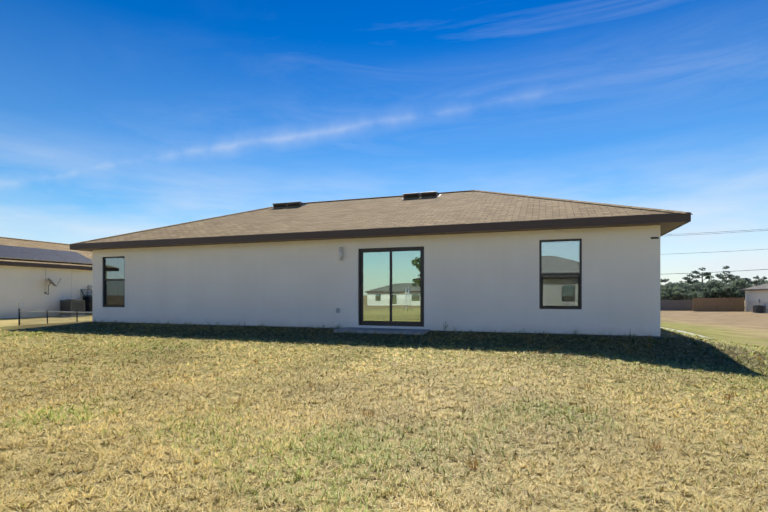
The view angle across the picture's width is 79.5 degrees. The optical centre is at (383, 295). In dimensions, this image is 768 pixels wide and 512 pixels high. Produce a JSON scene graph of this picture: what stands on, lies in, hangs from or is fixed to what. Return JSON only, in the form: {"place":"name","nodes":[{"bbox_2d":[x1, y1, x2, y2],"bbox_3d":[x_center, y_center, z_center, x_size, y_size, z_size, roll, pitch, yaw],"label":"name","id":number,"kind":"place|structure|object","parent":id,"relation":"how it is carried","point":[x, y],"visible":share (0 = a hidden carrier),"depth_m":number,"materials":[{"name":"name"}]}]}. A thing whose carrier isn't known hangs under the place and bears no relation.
{"place":"outdoors","nodes":[
{"label":"outdoors","id":0,"kind":"place"},
{"bbox_2d":[72,269,75,298],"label":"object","id":1,"kind":"object","parent":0,"point":[73,283],"visible":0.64,"depth_m":25.32,"materials":[{"name":"white"}]},
{"bbox_2d":[81,289,91,314],"bbox_3d":[-16.231,0.381,25.900,1.000,1.469,0.970,0,0,19],"label":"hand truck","id":2,"kind":"object","parent":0,"point":[88,302],"visible":0.35,"depth_m":25.67,"materials":[{"name":"black metal"}]},
{"bbox_2d":[0,300,767,511],"bbox_3d":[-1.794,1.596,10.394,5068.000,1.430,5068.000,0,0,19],"label":"ground","id":3,"kind":"structure","parent":0,"point":[745,327],"depth_m":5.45,"materials":[{"name":"green plant"}]},
{"bbox_2d":[0,265,91,318],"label":"neighbour walls","id":4,"kind":"structure","parent":3,"relation":"on","point":[23,284],"depth_m":23.43,"materials":[{"name":"white paint"}]},
{"bbox_2d":[0,237,91,269],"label":"neighbour roof","id":5,"kind":"structure","parent":4,"relation":"on","point":[34,244],"depth_m":25.12,"materials":[{"name":"brown"}]},
{"bbox_2d":[0,245,91,263],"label":"solar array","id":6,"kind":"object","parent":5,"relation":"on","point":[18,252],"visible":0.94,"depth_m":24.43,"materials":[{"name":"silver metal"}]},
{"bbox_2d":[44,278,61,294],"bbox_3d":[-17.151,-0.453,23.968,0.640,0.904,0.607,0,0,19],"label":"satellite dish","id":7,"kind":"object","parent":4,"relation":"attached to","point":[51,282],"visible":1,"depth_m":23.81,"materials":[{"name":"grey metal"}]},
{"bbox_2d":[77,285,91,299],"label":"meter boxes","id":8,"kind":"object","parent":4,"relation":"attached to","point":[88,292],"visible":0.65,"depth_m":26.02,"materials":[{"name":"grey plastic"}]},
{"bbox_2d":[18,309,91,324],"bbox_3d":[-12.137,1.111,18.266,6.751,1.081,0.068,0,0,19],"label":"fence frame","id":9,"kind":"object","parent":3,"relation":"on","point":[47,311],"visible":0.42,"depth_m":18.80,"materials":[{"name":"grey metal"}]},
{"bbox_2d":[20,312,91,324],"bbox_3d":[-12.130,1.011,18.285,6.686,0.679,0.001,0,0,19],"label":"chain-link mesh","id":10,"kind":"object","parent":9,"relation":"attached to","point":[54,318],"visible":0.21,"depth_m":18.71,"materials":[{"name":"grey metal"}]},
{"bbox_2d":[57,299,87,316],"bbox_3d":[-16.599,0.681,24.636,0.960,0.920,0.960,0,0,19],"label":"ac unit","id":11,"kind":"object","parent":3,"relation":"on","point":[73,305],"visible":0.81,"depth_m":24.33,"materials":[{"name":"grey metal"}]},
{"bbox_2d":[92,225,659,335],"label":"house walls","id":12,"kind":"structure","parent":3,"relation":"on","point":[480,282],"depth_m":11.54,"materials":[{"name":"white paint"}]},
{"bbox_2d":[103,256,124,306],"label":"window","id":13,"kind":"structure","parent":12,"relation":"attached to","point":[113,281],"depth_m":15.02,"materials":[{"name":"glass"}]},
{"bbox_2d":[339,247,343,259],"bbox_3d":[-1.129,-1.090,12.203,0.100,0.342,0.145,0,0,19],"label":"wall sconce","id":14,"kind":"object","parent":12,"relation":"attached to","point":[341,253],"depth_m":12.15,"materials":[{"name":"grey metal"}]},
{"bbox_2d":[70,190,692,251],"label":"house roof","id":15,"kind":"structure","parent":12,"relation":"on","point":[467,211],"depth_m":12.70,"materials":[{"name":"brown"}]},
{"bbox_2d":[272,201,306,208],"bbox_3d":[-3.542,-3.338,17.355,1.280,0.195,0.541,0,0,19],"label":"roof vent","id":16,"kind":"object","parent":15,"relation":"on","point":[288,205],"visible":0.98,"depth_m":17.15,"materials":[{"name":"grey metal"}]},
{"bbox_2d":[401,191,441,199],"bbox_3d":[1.272,-3.338,15.670,1.280,0.195,0.541,0,0,19],"label":"roof vent","id":17,"kind":"object","parent":15,"relation":"on","point":[421,195],"visible":0.96,"depth_m":15.48,"materials":[{"name":"grey metal"}]},
{"bbox_2d":[359,246,423,326],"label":"sliding glass door","id":18,"kind":"structure","parent":12,"relation":"attached to","point":[391,286],"depth_m":11.86,"materials":[{"name":"glass"}]},
{"bbox_2d":[539,239,581,308],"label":"window","id":19,"kind":"structure","parent":12,"relation":"attached to","point":[560,273],"depth_m":10.53,"materials":[{"name":"glass"}]},
{"bbox_2d":[85,320,669,337],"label":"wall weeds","id":20,"kind":"object","parent":3,"relation":"on","point":[168,323],"depth_m":12.20,"materials":[{"name":"green plant"}]},
{"bbox_2d":[334,327,429,334],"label":"patio slab","id":21,"kind":"structure","parent":3,"relation":"on","point":[384,330],"depth_m":11.21,"materials":[{"name":"concrete"}]},
{"bbox_2d":[92,322,677,337],"bbox_3d":[-1.929,0.886,12.383,17.030,0.024,0.333,0,0,19],"label":"soil strip","id":22,"kind":"object","parent":3,"relation":"on","point":[431,330],"visible":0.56,"depth_m":10.90,"materials":[{"name":"brown soil"}]},
{"bbox_2d":[9,333,763,469],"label":"weed tufts","id":23,"kind":"object","parent":3,"relation":"on","point":[476,464],"visible":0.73,"depth_m":5.49,"materials":[{"name":"green plant"}]},
{"bbox_2d":[163,344,748,452],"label":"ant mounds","id":24,"kind":"object","parent":3,"relation":"on","point":[511,388],"visible":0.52,"depth_m":3.73,"materials":[{"name":"brown soil"}]},
{"bbox_2d":[660,284,673,289],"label":"tree","id":25,"kind":"object","parent":3,"relation":"on","point":[667,286],"visible":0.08,"depth_m":82.83,"materials":[{"name":"green plant"}]},
{"bbox_2d":[660,287,673,299],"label":"tree","id":26,"kind":"object","parent":3,"relation":"on","point":[666,290],"visible":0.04,"depth_m":81.73,"materials":[{"name":"green plant"}]},
{"bbox_2d":[660,300,692,310],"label":"fence","id":27,"kind":"object","parent":3,"relation":"on","point":[680,305],"visible":0.35,"depth_m":69.06,"materials":[{"name":"wood"}]},
{"bbox_2d":[660,285,693,299],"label":"tree","id":28,"kind":"object","parent":3,"relation":"on","point":[677,294],"visible":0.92,"depth_m":79.64,"materials":[{"name":"green plant"}]},
{"bbox_2d":[682,273,694,284],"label":"tree","id":29,"kind":"object","parent":3,"relation":"on","point":[687,278],"visible":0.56,"depth_m":133.50,"materials":[{"name":"green plant"}]},
{"bbox_2d":[677,282,699,290],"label":"tree","id":30,"kind":"object","parent":3,"relation":"on","point":[692,285],"visible":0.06,"depth_m":87.08,"materials":[{"name":"green plant"}]},
{"bbox_2d":[675,284,704,299],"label":"tree","id":31,"kind":"object","parent":3,"relation":"on","point":[698,295],"visible":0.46,"depth_m":79.98,"materials":[{"name":"green plant"}]},
{"bbox_2d":[689,282,710,296],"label":"tree","id":32,"kind":"object","parent":3,"relation":"on","point":[701,285],"visible":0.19,"depth_m":82.85,"materials":[{"name":"green plant"}]},
{"bbox_2d":[692,267,713,283],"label":"tree","id":33,"kind":"object","parent":3,"relation":"on","point":[708,275],"visible":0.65,"depth_m":112.28,"materials":[{"name":"green plant"}]},
{"bbox_2d":[693,286,734,297],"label":"tree","id":34,"kind":"object","parent":3,"relation":"on","point":[713,290],"visible":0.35,"depth_m":79.79,"materials":[{"name":"green plant"}]},
{"bbox_2d":[705,281,726,296],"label":"tree","id":35,"kind":"object","parent":3,"relation":"on","point":[712,284],"visible":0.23,"depth_m":80.66,"materials":[{"name":"green plant"}]},
{"bbox_2d":[693,298,743,310],"bbox_3d":[47.078,1.468,65.042,6.734,2.252,0.154,0,0,6],"label":"fence","id":36,"kind":"object","parent":3,"relation":"on","point":[718,304],"visible":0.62,"depth_m":64.97,"materials":[{"name":"brown wood"}]},
{"bbox_2d":[715,266,733,282],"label":"tree","id":37,"kind":"object","parent":3,"relation":"on","point":[720,276],"visible":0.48,"depth_m":130.89,"materials":[{"name":"green plant"}]},
{"bbox_2d":[713,284,737,297],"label":"tree","id":38,"kind":"object","parent":3,"relation":"on","point":[725,288],"visible":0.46,"depth_m":78.50,"materials":[{"name":"green plant"}]},
{"bbox_2d":[721,277,744,285],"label":"tree","id":39,"kind":"object","parent":3,"relation":"on","point":[728,281],"visible":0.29,"depth_m":99.89,"materials":[{"name":"green plant"}]},
{"bbox_2d":[727,278,751,299],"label":"tree","id":40,"kind":"object","parent":3,"relation":"on","point":[739,285],"visible":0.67,"depth_m":76.83,"materials":[{"name":"green plant"}]},
{"bbox_2d":[743,275,761,285],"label":"tree","id":41,"kind":"object","parent":3,"relation":"on","point":[756,282],"visible":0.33,"depth_m":99.87,"materials":[{"name":"green plant"}]},
{"bbox_2d":[745,290,767,312],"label":"neighbour walls","id":42,"kind":"structure","parent":3,"relation":"on","point":[752,298],"depth_m":61.44,"materials":[{"name":"white paint"}]},
{"bbox_2d":[740,283,767,290],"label":"neighbour roof","id":43,"kind":"structure","parent":42,"relation":"on","point":[760,287],"depth_m":61.69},
{"bbox_2d":[752,305,763,312],"bbox_3d":[47.919,1.805,59.146,1.010,1.020,1.010,0,0,19],"label":"ac unit","id":44,"kind":"object","parent":3,"relation":"on","point":[758,308],"visible":1,"depth_m":58.82,"materials":[{"name":"grey metal"}]},
{"bbox_2d":[755,276,767,282],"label":"tree","id":45,"kind":"object","parent":3,"relation":"on","point":[763,278],"visible":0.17,"depth_m":131.81,"materials":[{"name":"green plant"}]},
{"bbox_2d":[0,0,767,285],"label":"sky","id":46,"kind":"structure","parent":0,"point":[118,117],"materials":[{"name":"blue"}]},
{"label":"utility poles","id":47,"kind":"object","parent":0,"visible":0},
{"bbox_2d":[667,229,766,273],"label":"power lines","id":48,"kind":"object","parent":47,"relation":"attached to","point":[722,251],"visible":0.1,"depth_m":73.53,"materials":[{"name":"black"}]}
]}

